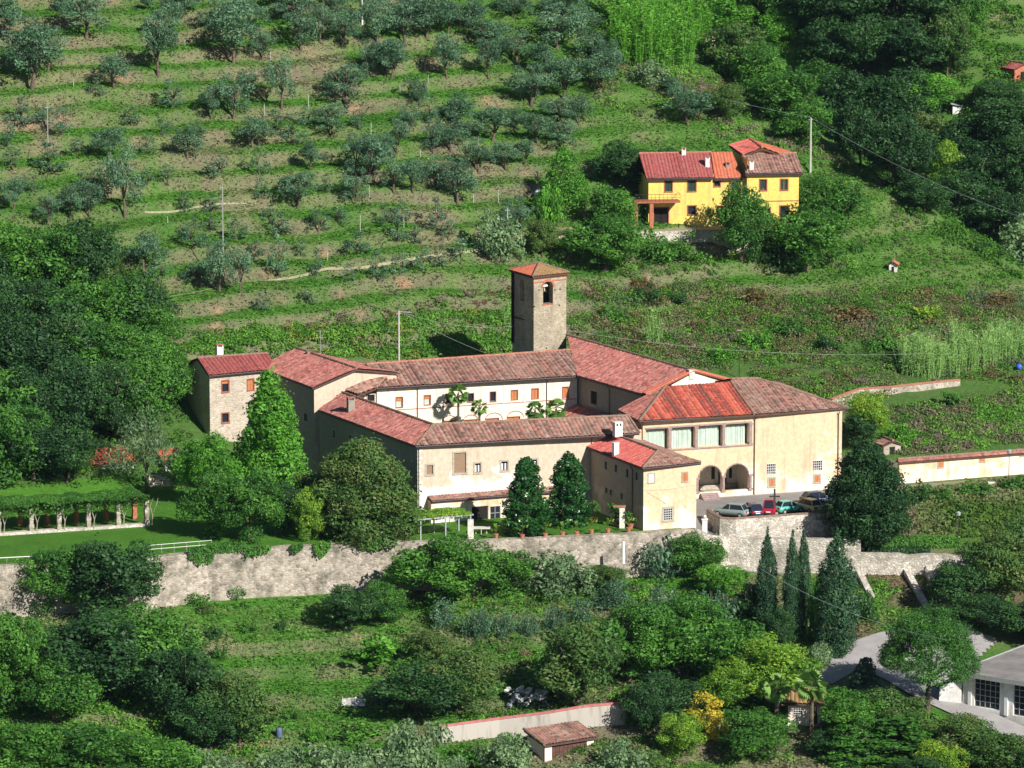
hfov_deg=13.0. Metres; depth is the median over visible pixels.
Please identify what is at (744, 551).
retaining wall
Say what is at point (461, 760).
bush
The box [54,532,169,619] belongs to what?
bush
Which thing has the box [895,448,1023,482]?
wall
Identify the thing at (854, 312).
bush
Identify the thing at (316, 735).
bush
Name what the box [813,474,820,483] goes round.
window
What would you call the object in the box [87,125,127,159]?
olive tree
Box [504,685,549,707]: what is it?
junk heap
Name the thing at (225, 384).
window
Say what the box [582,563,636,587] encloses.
bush
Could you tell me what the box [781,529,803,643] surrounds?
cypress tree
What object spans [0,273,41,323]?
broadleaf tree
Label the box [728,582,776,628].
shrub tree
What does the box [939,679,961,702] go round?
roadside wall
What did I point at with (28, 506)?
vine pergola
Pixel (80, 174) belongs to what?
olive tree
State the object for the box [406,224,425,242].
olive tree
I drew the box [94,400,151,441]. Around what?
broadleaf tree
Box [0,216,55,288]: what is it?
broadleaf tree
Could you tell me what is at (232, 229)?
olive tree
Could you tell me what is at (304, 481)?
broadleaf tree
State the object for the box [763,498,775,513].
parked car
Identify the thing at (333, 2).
olive tree
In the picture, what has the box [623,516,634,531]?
potted plant
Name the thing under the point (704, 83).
undergrowth
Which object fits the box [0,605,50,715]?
broadleaf tree
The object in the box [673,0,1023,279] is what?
undergrowth
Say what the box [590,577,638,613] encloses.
bush
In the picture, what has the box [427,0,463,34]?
olive tree
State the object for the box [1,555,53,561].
lawn railing
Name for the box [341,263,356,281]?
olive tree
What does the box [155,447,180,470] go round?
outhouse
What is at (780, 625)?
shrub tree
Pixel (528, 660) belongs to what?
undergrowth
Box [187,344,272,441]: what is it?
stone house
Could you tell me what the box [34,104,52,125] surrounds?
olive tree
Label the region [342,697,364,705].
tarpaulin
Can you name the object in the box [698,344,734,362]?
bush
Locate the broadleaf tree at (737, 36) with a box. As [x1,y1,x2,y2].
[703,19,766,75]
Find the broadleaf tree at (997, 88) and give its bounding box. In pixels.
[969,78,1023,102]
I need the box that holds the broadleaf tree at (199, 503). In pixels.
[170,467,239,538]
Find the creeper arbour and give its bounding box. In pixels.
[405,507,473,539]
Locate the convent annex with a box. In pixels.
[586,436,701,530]
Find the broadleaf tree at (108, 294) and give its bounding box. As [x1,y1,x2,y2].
[77,276,145,331]
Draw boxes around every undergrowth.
[0,212,192,487]
[0,626,274,767]
[386,583,797,767]
[497,208,858,286]
[572,43,853,171]
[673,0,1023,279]
[811,161,1023,298]
[813,690,995,767]
[845,385,1023,456]
[853,578,921,616]
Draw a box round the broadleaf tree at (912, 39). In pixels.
[886,11,962,77]
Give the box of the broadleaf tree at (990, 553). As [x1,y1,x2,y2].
[956,522,1023,602]
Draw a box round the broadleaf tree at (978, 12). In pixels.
[930,0,990,40]
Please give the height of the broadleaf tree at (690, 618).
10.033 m
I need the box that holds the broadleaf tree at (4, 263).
[0,247,31,286]
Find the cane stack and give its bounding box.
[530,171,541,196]
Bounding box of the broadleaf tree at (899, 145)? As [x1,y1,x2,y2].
[851,112,945,190]
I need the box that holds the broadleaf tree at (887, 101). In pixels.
[844,60,944,132]
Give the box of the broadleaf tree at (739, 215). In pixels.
[704,180,779,262]
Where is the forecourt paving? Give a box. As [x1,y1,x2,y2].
[696,490,870,528]
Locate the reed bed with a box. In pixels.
[890,308,1023,378]
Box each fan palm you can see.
[446,383,469,421]
[470,399,488,420]
[524,400,545,418]
[544,398,568,416]
[761,673,792,727]
[794,668,827,744]
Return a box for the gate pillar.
[701,515,707,532]
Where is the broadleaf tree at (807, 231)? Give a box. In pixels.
[756,207,851,272]
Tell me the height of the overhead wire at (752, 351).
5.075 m
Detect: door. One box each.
[436,507,449,522]
[453,506,467,520]
[552,741,585,758]
[654,207,668,222]
[711,467,731,483]
[814,707,817,725]
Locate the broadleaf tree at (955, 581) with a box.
[924,559,1000,617]
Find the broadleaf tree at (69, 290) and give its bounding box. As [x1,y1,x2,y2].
[23,279,115,330]
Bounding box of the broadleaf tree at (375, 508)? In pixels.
[297,432,429,551]
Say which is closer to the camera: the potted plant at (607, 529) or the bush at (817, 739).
the bush at (817, 739)
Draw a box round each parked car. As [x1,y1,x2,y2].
[713,502,748,516]
[746,502,763,515]
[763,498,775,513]
[776,499,802,513]
[795,497,822,511]
[799,490,831,502]
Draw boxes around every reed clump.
[498,298,510,331]
[641,307,666,343]
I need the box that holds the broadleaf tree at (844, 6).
[826,0,905,24]
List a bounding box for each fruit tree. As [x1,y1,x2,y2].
[700,80,749,116]
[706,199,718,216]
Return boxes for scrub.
[277,285,510,331]
[568,276,1023,405]
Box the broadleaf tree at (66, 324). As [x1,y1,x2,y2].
[21,296,104,379]
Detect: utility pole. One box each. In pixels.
[45,105,49,141]
[220,185,224,276]
[396,311,411,360]
[737,328,741,376]
[809,117,812,172]
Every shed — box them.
[523,721,597,761]
[874,436,902,454]
[950,102,962,114]
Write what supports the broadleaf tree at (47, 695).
on the ground at (168, 530)
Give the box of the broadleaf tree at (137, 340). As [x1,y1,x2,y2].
[106,320,174,365]
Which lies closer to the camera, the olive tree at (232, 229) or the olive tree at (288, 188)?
the olive tree at (232, 229)
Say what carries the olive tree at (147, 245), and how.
on the ground at (168, 530)
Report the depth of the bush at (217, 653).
475.28 m
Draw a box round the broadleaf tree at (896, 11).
[850,0,932,29]
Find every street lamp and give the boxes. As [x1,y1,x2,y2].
[956,511,960,535]
[1007,449,1011,479]
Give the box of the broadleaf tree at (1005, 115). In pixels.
[962,92,1023,141]
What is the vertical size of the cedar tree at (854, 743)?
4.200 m
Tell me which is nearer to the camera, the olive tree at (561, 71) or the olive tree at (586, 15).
the olive tree at (561, 71)
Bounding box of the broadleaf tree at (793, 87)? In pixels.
[732,68,824,120]
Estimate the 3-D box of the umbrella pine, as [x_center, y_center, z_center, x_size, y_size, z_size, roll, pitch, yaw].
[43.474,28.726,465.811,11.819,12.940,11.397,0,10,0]
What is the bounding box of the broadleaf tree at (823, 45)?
[790,12,870,67]
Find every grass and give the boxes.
[0,539,935,767]
[817,474,1023,767]
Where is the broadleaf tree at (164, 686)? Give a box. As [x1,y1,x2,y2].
[128,642,234,718]
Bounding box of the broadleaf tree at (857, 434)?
[842,413,879,446]
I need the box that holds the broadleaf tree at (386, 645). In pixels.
[351,633,398,673]
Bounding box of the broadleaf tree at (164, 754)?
[105,734,211,767]
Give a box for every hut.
[781,687,823,725]
[997,60,1023,81]
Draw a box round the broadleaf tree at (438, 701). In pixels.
[361,659,472,720]
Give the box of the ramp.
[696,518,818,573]
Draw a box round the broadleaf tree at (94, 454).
[60,426,97,474]
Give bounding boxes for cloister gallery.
[557,404,609,416]
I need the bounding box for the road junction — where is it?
[876,631,997,685]
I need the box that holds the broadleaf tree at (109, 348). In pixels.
[61,318,137,368]
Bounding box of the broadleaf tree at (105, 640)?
[22,602,177,702]
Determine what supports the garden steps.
on the ground at (168, 530)
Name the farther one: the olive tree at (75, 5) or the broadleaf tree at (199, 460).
the olive tree at (75, 5)
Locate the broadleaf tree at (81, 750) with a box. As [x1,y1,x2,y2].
[34,720,154,767]
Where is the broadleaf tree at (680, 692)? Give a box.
[621,666,710,726]
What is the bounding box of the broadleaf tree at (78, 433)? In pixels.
[33,411,108,483]
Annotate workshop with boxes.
[960,645,1023,724]
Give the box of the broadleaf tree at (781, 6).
[757,0,800,17]
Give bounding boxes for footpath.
[144,202,245,212]
[165,252,459,297]
[461,235,563,252]
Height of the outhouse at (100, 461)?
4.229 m
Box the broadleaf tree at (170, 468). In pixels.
[161,450,190,488]
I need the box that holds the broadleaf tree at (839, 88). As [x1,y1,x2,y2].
[813,62,885,132]
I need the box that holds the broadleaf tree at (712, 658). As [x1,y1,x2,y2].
[675,615,767,684]
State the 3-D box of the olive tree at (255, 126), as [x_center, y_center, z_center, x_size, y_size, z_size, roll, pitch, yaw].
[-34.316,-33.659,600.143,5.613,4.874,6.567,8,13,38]
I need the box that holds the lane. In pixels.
[897,476,1009,489]
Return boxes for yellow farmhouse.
[634,137,802,232]
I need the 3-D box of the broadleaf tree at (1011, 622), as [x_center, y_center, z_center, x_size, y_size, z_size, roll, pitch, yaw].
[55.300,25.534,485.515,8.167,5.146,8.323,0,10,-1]
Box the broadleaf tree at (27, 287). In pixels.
[0,275,78,326]
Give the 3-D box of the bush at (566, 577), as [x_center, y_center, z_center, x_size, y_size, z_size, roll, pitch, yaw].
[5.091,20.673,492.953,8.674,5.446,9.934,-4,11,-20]
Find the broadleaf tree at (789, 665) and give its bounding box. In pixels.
[717,630,824,704]
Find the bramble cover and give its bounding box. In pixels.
[184,304,511,360]
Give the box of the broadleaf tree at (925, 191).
[896,174,953,212]
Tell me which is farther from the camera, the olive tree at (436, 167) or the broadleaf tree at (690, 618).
the olive tree at (436, 167)
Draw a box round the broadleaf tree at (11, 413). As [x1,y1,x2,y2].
[0,396,54,488]
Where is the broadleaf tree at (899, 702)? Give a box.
[861,685,931,727]
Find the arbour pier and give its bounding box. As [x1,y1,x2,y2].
[468,519,473,538]
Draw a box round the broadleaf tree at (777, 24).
[754,7,799,49]
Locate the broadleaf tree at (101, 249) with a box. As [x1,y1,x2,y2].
[46,216,127,288]
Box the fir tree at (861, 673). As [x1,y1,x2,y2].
[846,657,890,704]
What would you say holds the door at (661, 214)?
in the yellow farmhouse
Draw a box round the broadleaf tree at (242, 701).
[193,668,283,745]
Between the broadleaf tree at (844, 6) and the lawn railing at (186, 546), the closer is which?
the lawn railing at (186, 546)
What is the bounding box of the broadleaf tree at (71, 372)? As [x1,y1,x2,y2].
[37,355,115,424]
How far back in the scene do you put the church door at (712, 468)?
521.42 m
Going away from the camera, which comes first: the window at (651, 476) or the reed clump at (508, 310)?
the window at (651, 476)
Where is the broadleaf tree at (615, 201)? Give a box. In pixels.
[582,182,639,229]
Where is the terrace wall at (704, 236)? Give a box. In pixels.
[636,230,748,250]
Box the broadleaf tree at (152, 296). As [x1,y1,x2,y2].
[99,272,182,329]
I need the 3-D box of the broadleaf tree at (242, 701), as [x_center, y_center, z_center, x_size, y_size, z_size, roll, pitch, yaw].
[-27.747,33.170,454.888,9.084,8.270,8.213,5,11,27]
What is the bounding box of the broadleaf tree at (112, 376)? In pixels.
[68,358,154,435]
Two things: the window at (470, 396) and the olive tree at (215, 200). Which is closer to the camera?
the window at (470, 396)
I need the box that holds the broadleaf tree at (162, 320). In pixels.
[125,303,187,346]
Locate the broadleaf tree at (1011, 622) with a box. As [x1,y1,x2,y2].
[988,599,1023,640]
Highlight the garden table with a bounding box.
[474,526,489,534]
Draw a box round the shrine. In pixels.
[887,259,899,271]
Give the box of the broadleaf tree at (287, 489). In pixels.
[258,480,303,534]
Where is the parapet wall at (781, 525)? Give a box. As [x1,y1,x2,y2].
[706,502,833,537]
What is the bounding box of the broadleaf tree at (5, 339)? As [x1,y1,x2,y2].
[0,315,16,368]
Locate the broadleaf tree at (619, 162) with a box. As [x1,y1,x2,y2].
[588,139,643,187]
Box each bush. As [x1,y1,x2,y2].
[14,544,94,616]
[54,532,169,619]
[68,541,92,561]
[164,693,259,749]
[184,592,209,606]
[186,748,261,767]
[195,600,214,614]
[203,624,223,639]
[212,643,227,660]
[229,585,246,599]
[237,617,262,632]
[248,743,305,767]
[275,619,288,629]
[290,741,371,767]
[297,725,327,743]
[315,580,390,630]
[315,742,351,756]
[326,720,389,747]
[343,742,417,767]
[365,579,409,624]
[373,674,405,700]
[377,718,453,767]
[384,645,428,675]
[400,629,461,661]
[429,596,460,630]
[430,754,469,767]
[451,737,489,767]
[459,604,494,641]
[472,731,533,767]
[489,608,516,640]
[515,609,541,637]
[521,549,600,599]
[528,181,565,222]
[540,602,567,631]
[563,761,606,767]
[564,596,592,625]
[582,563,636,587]
[585,735,655,767]
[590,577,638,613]
[594,301,633,323]
[620,58,675,88]
[620,711,641,725]
[625,195,648,222]
[628,227,684,263]
[628,275,658,290]
[629,283,662,306]
[629,532,698,581]
[630,744,672,767]
[638,583,681,614]
[651,710,711,759]
[662,230,712,263]
[665,530,729,578]
[668,285,690,304]
[683,586,741,619]
[685,319,706,332]
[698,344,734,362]
[716,705,800,761]
[733,286,777,305]
[738,329,775,350]
[751,213,778,243]
[761,237,805,275]
[771,315,807,337]
[801,640,834,668]
[803,729,839,754]
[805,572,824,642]
[808,332,842,351]
[822,303,879,321]
[848,582,879,623]
[850,237,865,252]
[864,328,902,353]
[884,421,920,446]
[886,753,953,767]
[903,478,933,503]
[910,738,973,767]
[912,303,943,323]
[926,711,1000,752]
[928,483,958,500]
[955,482,999,495]
[955,730,1023,767]
[976,291,1021,309]
[994,475,1023,490]
[1006,752,1023,767]
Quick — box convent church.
[617,377,848,500]
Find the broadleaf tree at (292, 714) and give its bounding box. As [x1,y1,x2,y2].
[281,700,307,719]
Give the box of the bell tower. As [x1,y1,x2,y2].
[509,261,569,351]
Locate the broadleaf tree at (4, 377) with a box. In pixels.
[0,362,45,412]
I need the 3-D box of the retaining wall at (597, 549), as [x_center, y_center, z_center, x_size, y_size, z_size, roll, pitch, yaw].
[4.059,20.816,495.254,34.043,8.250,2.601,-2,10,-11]
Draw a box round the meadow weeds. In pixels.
[30,603,397,695]
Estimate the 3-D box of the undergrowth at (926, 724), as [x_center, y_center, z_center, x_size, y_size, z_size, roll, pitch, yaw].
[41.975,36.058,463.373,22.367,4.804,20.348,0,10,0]
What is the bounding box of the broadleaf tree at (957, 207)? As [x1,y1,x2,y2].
[931,170,990,223]
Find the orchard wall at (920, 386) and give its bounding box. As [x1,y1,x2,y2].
[828,379,959,403]
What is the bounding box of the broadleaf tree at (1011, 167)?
[963,130,1023,201]
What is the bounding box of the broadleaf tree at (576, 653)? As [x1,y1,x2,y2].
[528,616,628,707]
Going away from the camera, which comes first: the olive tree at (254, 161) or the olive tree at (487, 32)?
the olive tree at (254, 161)
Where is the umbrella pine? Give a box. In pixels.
[873,597,985,716]
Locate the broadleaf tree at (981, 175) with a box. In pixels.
[941,139,1022,207]
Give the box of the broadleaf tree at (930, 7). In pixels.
[901,0,972,31]
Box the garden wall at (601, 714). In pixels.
[440,701,637,742]
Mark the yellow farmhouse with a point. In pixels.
(682, 186)
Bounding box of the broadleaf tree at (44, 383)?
[0,361,73,430]
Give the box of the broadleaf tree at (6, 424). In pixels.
[0,404,9,466]
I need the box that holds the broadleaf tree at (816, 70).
[788,58,843,96]
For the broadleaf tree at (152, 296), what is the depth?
548.09 m
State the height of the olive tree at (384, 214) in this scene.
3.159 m
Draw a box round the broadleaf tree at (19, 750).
[0,719,71,767]
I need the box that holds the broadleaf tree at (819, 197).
[782,172,877,239]
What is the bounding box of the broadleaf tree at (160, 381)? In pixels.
[105,352,190,431]
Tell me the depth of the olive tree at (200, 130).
599.68 m
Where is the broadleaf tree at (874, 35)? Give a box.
[825,10,905,78]
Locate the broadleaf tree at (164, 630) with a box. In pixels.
[88,599,219,680]
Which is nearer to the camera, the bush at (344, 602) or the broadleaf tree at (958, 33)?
the bush at (344, 602)
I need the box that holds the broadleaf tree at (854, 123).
[825,96,886,166]
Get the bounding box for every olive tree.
[0,0,40,37]
[0,20,62,89]
[0,116,17,145]
[0,176,26,209]
[1,146,21,170]
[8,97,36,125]
[24,173,42,192]
[26,25,68,71]
[30,142,68,172]
[32,194,63,224]
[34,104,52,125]
[50,0,69,7]
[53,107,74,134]
[54,0,108,40]
[55,182,90,219]
[67,139,86,156]
[72,171,92,190]
[75,178,103,217]
[85,77,105,96]
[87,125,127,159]
[87,169,104,185]
[93,139,148,218]
[98,52,136,88]
[121,106,140,124]
[124,231,170,271]
[137,10,179,77]
[139,168,156,186]
[140,0,156,9]
[140,134,155,152]
[144,258,173,282]
[150,1,190,29]
[155,117,172,134]
[157,0,203,14]
[157,79,185,107]
[159,163,176,185]
[168,123,204,159]
[176,192,195,211]
[177,221,192,235]
[178,217,211,248]
[179,263,209,285]
[189,119,206,133]
[196,0,241,38]
[198,80,222,119]
[199,237,238,291]
[201,155,229,176]
[202,0,262,62]
[202,194,219,211]
[202,215,218,230]
[212,72,254,118]
[220,239,228,253]
[226,218,249,239]
[227,0,270,31]
[227,245,253,292]
[232,115,279,147]
[235,67,260,94]
[246,238,265,255]
[247,30,278,59]
[249,146,270,174]
[251,177,272,198]
[253,293,270,309]
[258,51,297,109]
[261,205,274,220]
[265,232,288,275]
[266,0,294,13]
[267,109,284,127]
[268,211,293,234]
[272,0,316,20]
[275,170,317,208]
[280,112,307,143]
[282,4,323,51]
[295,240,307,255]
[297,106,313,124]
[297,140,327,168]
[299,289,318,303]
[303,3,336,43]
[306,205,330,231]
[307,249,324,275]
[312,100,346,137]
[318,173,336,191]
[319,62,371,109]
[324,0,350,12]
[325,8,365,48]
[330,204,348,224]
[338,166,372,204]
[338,190,351,204]
[339,132,376,175]
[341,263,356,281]
[342,230,373,253]
[349,109,366,127]
[350,0,390,18]
[350,130,395,184]
[357,0,396,42]
[358,39,377,73]
[363,37,403,76]
[367,37,410,78]
[367,249,388,279]
[373,204,392,223]
[374,134,397,159]
[378,2,425,46]
[379,154,412,193]
[383,118,409,154]
[386,207,409,242]
[390,199,412,223]
[390,248,407,275]
[391,0,436,25]
[396,104,419,131]
[400,76,417,95]
[401,157,432,192]
[403,0,454,39]
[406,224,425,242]
[408,76,429,104]
[411,246,431,270]
[415,96,440,123]
[415,162,428,182]
[420,116,444,153]
[423,155,460,182]
[426,196,447,228]
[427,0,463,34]
[427,90,474,124]
[429,31,468,79]
[430,118,470,152]
[432,246,447,266]
[433,156,479,204]
[438,220,458,240]
[449,237,473,264]
[457,0,490,27]
[458,136,497,174]
[461,14,512,39]
[464,105,513,141]
[475,36,503,77]
[486,26,539,65]
[489,0,536,17]
[491,141,518,170]
[498,107,526,131]
[502,62,553,107]
[508,137,535,165]
[515,112,556,144]
[528,40,565,73]
[531,1,588,48]
[533,95,580,124]
[535,54,583,99]
[537,0,587,14]
[545,119,578,145]
[564,92,593,125]
[567,5,604,35]
[574,27,610,53]
[574,47,631,89]
[599,38,623,62]
[662,85,714,125]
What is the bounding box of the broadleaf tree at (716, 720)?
[706,714,729,742]
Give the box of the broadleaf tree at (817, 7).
[784,0,859,29]
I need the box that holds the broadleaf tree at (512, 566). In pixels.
[460,548,539,595]
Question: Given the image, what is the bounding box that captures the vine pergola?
[0,486,157,532]
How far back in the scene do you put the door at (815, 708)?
465.12 m
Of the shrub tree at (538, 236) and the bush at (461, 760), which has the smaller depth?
the bush at (461, 760)
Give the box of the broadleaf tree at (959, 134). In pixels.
[932,116,1005,155]
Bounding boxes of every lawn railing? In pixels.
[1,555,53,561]
[149,540,211,552]
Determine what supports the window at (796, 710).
in the garden hut at (798, 712)
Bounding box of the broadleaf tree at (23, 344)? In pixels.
[0,311,71,379]
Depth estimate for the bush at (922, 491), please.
512.32 m
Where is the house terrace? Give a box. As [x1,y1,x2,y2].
[641,226,774,231]
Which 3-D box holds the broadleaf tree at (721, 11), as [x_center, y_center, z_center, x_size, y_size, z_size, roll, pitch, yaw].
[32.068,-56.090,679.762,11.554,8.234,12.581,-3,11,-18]
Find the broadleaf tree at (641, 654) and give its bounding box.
[587,594,688,684]
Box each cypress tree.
[754,526,780,631]
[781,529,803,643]
[796,529,811,630]
[814,528,863,658]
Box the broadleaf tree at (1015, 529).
[994,511,1023,567]
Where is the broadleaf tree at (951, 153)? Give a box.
[910,135,970,205]
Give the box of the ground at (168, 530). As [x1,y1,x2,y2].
[0,0,1023,767]
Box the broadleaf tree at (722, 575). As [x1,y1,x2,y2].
[694,562,753,598]
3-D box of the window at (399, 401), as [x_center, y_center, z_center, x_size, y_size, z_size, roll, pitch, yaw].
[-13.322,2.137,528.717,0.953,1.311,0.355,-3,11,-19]
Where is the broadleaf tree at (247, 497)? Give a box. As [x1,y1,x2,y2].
[210,466,288,544]
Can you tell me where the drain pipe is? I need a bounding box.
[622,541,624,563]
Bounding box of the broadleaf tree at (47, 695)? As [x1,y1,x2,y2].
[8,651,109,724]
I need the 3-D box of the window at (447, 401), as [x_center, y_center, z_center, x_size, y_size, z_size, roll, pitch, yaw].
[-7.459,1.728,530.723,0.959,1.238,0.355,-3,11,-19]
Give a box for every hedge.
[863,534,960,548]
[864,544,930,553]
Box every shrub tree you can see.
[470,208,526,263]
[523,218,563,257]
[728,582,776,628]
[759,605,798,644]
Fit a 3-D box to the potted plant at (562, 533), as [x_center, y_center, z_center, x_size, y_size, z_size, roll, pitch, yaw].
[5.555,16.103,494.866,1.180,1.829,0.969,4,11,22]
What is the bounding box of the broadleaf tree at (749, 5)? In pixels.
[725,0,790,28]
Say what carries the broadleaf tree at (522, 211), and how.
on the ground at (168, 530)
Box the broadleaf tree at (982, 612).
[945,592,1021,630]
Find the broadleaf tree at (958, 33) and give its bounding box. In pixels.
[919,2,975,77]
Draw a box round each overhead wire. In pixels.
[406,313,511,327]
[566,50,805,116]
[568,330,930,354]
[766,572,944,639]
[812,118,1022,217]
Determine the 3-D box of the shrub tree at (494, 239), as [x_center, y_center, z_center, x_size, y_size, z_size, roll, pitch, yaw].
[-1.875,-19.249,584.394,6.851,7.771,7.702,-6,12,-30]
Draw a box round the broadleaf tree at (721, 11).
[688,0,759,34]
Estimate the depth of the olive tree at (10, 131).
589.13 m
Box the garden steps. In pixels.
[147,473,174,486]
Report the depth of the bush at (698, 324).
575.14 m
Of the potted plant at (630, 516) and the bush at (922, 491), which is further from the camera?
the bush at (922, 491)
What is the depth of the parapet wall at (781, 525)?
502.18 m
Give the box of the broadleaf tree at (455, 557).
[380,528,502,605]
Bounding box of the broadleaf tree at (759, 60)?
[725,39,791,94]
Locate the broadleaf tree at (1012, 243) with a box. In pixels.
[997,213,1023,262]
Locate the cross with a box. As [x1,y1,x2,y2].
[769,489,779,514]
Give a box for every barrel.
[276,727,281,738]
[1016,364,1021,369]
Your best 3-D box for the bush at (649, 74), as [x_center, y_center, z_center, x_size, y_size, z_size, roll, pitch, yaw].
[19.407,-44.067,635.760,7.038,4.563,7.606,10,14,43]
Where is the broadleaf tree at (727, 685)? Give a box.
[698,655,765,712]
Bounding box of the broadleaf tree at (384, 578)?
[380,557,429,584]
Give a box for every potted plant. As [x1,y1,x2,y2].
[490,523,499,537]
[517,525,527,537]
[540,522,550,536]
[557,521,566,535]
[571,521,579,534]
[586,518,596,533]
[587,500,600,522]
[603,518,613,532]
[606,502,618,526]
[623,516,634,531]
[625,511,636,528]
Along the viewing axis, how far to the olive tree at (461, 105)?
615.64 m
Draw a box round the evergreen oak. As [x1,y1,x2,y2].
[815,436,918,549]
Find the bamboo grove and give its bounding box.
[599,0,715,68]
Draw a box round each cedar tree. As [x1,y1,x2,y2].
[812,724,881,767]
[839,713,935,767]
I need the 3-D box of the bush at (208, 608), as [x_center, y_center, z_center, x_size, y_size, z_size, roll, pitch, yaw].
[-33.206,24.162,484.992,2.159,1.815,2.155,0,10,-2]
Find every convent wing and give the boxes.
[266,347,400,473]
[317,391,433,518]
[345,349,576,422]
[416,414,641,522]
[566,334,730,414]
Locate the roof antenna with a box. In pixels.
[315,330,328,353]
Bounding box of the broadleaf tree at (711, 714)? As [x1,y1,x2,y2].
[675,690,723,734]
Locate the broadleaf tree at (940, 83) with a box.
[900,71,962,113]
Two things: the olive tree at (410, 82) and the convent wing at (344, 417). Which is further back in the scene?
the olive tree at (410, 82)
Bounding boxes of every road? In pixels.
[810,619,982,683]
[844,657,1023,737]
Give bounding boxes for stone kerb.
[0,522,149,535]
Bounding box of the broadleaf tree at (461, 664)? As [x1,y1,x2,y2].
[402,642,505,713]
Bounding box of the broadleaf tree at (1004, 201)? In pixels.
[959,184,1023,240]
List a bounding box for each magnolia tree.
[500,456,550,536]
[547,451,592,529]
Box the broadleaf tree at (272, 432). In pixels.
[222,366,314,493]
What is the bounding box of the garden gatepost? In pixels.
[613,505,625,527]
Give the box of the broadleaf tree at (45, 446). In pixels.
[0,411,79,484]
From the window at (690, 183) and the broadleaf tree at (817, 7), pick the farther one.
the broadleaf tree at (817, 7)
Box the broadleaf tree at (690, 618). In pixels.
[627,588,734,678]
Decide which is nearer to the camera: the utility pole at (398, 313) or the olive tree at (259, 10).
the utility pole at (398, 313)
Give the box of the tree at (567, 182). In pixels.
[531,144,595,217]
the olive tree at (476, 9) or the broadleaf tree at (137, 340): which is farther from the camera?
the olive tree at (476, 9)
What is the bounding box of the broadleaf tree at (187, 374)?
[139,342,198,409]
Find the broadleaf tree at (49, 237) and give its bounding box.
[20,224,104,290]
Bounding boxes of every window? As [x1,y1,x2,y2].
[221,379,229,392]
[221,412,229,423]
[247,378,254,390]
[303,412,307,422]
[366,393,375,401]
[395,397,402,407]
[424,395,430,404]
[425,463,434,475]
[445,394,452,403]
[452,450,467,474]
[467,393,473,402]
[472,506,487,519]
[473,461,482,474]
[490,391,496,401]
[490,506,499,517]
[500,459,508,472]
[507,416,519,418]
[511,390,517,399]
[530,457,538,465]
[531,388,538,398]
[562,386,568,397]
[590,389,597,406]
[648,473,654,483]
[662,506,673,522]
[664,180,672,192]
[681,471,688,482]
[687,180,696,191]
[687,205,696,215]
[713,180,720,186]
[731,181,740,191]
[759,179,767,190]
[766,463,775,474]
[767,477,775,487]
[779,205,789,217]
[780,178,788,190]
[793,707,802,715]
[813,460,822,470]
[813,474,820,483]
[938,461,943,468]
[975,679,999,709]
[1014,685,1023,715]
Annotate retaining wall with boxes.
[0,541,396,617]
[397,528,697,590]
[698,529,860,574]
[860,552,979,575]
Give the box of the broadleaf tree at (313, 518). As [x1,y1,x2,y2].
[287,485,327,540]
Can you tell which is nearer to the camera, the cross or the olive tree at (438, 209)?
the cross
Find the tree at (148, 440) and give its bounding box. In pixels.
[102,401,179,491]
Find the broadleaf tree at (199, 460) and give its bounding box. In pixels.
[171,430,245,494]
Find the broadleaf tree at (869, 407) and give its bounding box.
[848,389,894,440]
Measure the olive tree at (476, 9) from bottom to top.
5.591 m
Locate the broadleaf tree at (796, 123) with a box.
[773,98,834,144]
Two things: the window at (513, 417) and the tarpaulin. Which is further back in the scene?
the window at (513, 417)
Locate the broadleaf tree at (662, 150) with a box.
[634,144,679,171]
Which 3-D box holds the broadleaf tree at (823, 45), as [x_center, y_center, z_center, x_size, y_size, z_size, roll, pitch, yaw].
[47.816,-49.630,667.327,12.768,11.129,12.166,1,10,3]
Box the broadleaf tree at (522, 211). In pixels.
[495,196,535,236]
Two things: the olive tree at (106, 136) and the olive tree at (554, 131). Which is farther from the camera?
the olive tree at (554, 131)
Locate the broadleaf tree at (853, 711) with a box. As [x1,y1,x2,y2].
[814,685,889,738]
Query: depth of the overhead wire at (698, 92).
627.19 m
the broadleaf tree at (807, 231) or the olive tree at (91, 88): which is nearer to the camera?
the broadleaf tree at (807, 231)
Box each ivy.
[187,543,216,565]
[206,541,246,553]
[243,545,270,557]
[289,544,302,553]
[312,541,331,557]
[358,540,384,551]
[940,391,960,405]
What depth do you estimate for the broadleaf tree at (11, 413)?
513.67 m
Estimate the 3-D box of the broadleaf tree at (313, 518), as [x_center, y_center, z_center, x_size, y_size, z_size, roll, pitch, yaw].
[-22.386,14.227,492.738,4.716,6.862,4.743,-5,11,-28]
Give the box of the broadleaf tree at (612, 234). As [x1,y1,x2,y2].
[554,210,654,271]
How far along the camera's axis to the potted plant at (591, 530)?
496.28 m
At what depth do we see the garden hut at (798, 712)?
465.07 m
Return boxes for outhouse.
[88,446,137,468]
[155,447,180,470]
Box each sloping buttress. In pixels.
[856,569,874,597]
[904,569,928,607]
[925,569,936,593]
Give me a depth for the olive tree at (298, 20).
627.63 m
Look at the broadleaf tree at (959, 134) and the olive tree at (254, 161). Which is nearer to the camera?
the olive tree at (254, 161)
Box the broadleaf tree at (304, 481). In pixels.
[283,470,364,518]
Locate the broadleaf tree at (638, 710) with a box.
[614,681,674,734]
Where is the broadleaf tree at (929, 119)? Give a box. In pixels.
[889,108,953,151]

